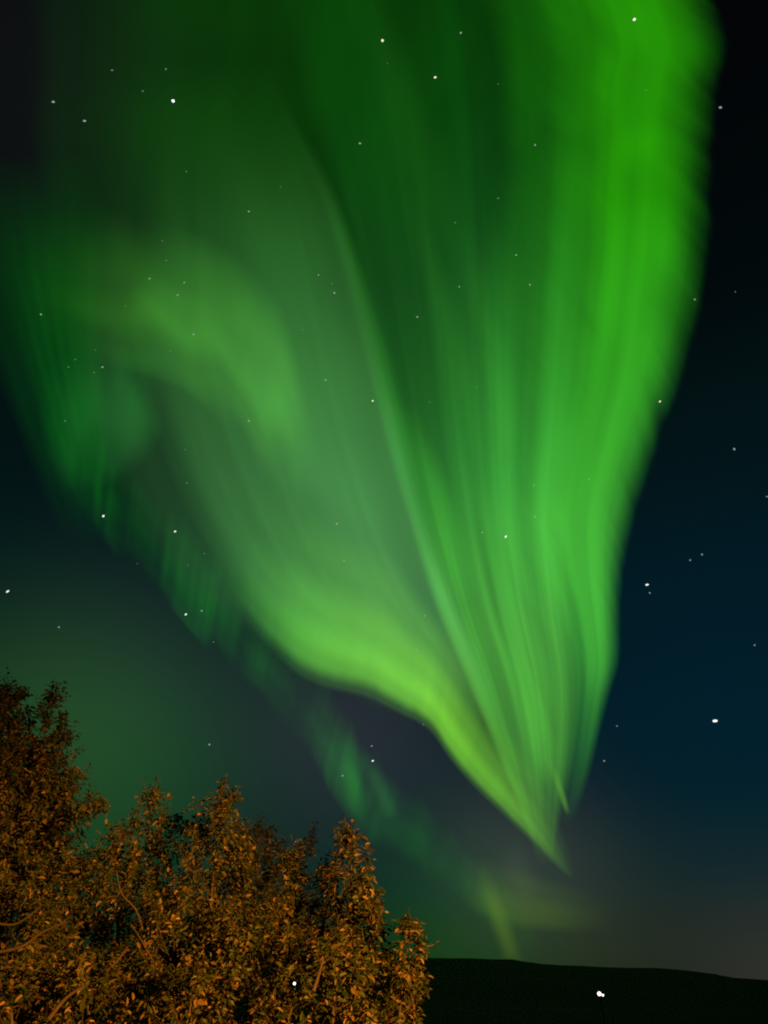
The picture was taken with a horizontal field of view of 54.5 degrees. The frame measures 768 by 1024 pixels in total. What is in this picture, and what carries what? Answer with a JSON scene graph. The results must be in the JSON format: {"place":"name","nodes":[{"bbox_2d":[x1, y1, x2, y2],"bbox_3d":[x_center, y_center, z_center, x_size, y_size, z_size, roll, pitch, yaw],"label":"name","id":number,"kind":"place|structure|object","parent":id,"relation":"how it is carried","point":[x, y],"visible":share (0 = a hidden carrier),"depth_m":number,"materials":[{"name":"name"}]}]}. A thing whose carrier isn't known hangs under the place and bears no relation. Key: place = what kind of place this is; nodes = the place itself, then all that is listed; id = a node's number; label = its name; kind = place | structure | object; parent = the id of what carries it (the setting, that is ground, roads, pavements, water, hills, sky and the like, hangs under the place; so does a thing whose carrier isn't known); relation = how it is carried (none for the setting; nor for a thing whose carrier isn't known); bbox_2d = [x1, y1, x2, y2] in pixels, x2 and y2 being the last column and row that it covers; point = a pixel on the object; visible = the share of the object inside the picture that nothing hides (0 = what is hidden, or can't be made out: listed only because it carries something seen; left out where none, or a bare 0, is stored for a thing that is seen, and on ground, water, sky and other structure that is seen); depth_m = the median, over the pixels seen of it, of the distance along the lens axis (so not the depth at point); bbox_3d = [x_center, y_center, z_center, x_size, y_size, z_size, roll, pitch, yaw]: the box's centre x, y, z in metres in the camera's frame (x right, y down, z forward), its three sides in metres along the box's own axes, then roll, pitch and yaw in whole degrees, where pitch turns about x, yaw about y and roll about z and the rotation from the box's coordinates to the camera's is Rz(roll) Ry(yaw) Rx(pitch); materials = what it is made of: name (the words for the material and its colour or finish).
{"place":"outdoors","nodes":[
{"label":"outdoors","id":0,"kind":"place"},
{"bbox_2d":[0,1007,767,1023],"bbox_3d":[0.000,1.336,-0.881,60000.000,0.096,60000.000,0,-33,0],"label":"ground","id":1,"kind":"structure","parent":0,"point":[593,1015],"depth_m":116.13,"materials":[{"name":"black"}]},
{"bbox_2d":[0,667,111,955],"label":"tree","id":2,"kind":"object","parent":1,"relation":"on","point":[26,805],"visible":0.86,"depth_m":8.44,"materials":[{"name":"brown plant"}]},
{"bbox_2d":[0,773,282,1023],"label":"tree","id":3,"kind":"object","parent":1,"relation":"on","point":[37,971],"visible":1,"depth_m":5.67,"materials":[{"name":"brown plant"}]},
{"bbox_2d":[213,812,343,1017],"bbox_3d":[-1.483,6.050,9.852,1.939,3.957,1.152,0,-33,0],"label":"tree","id":4,"kind":"object","parent":1,"relation":"on","point":[266,888],"visible":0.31,"depth_m":10.43,"materials":[{"name":"brown plant"}]},
{"bbox_2d":[245,814,393,1023],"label":"tree","id":5,"kind":"object","parent":1,"relation":"on","point":[360,965],"visible":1,"depth_m":5.43,"materials":[{"name":"brown plant"}]},
{"bbox_2d":[369,908,438,1023],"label":"tree","id":6,"kind":"object","parent":1,"relation":"on","point":[402,972],"visible":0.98,"depth_m":5.14,"materials":[{"name":"brown plant"}]},
{"bbox_2d":[598,992,604,1023],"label":"yard lamp","id":7,"kind":"object","parent":1,"relation":"on","point":[599,993],"visible":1,"depth_m":51.72,"materials":[{"name":"grey metal"}]},
{"bbox_2d":[0,0,767,979],"label":"sky","id":8,"kind":"structure","parent":0,"point":[501,823],"materials":[{"name":"green"}]},
{"bbox_2d":[2,951,767,1006],"bbox_3d":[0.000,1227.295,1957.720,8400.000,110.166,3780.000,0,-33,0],"label":"hills","id":9,"kind":"structure","parent":0,"point":[463,982],"depth_m":681.68,"materials":[{"name":"black"}]}
]}

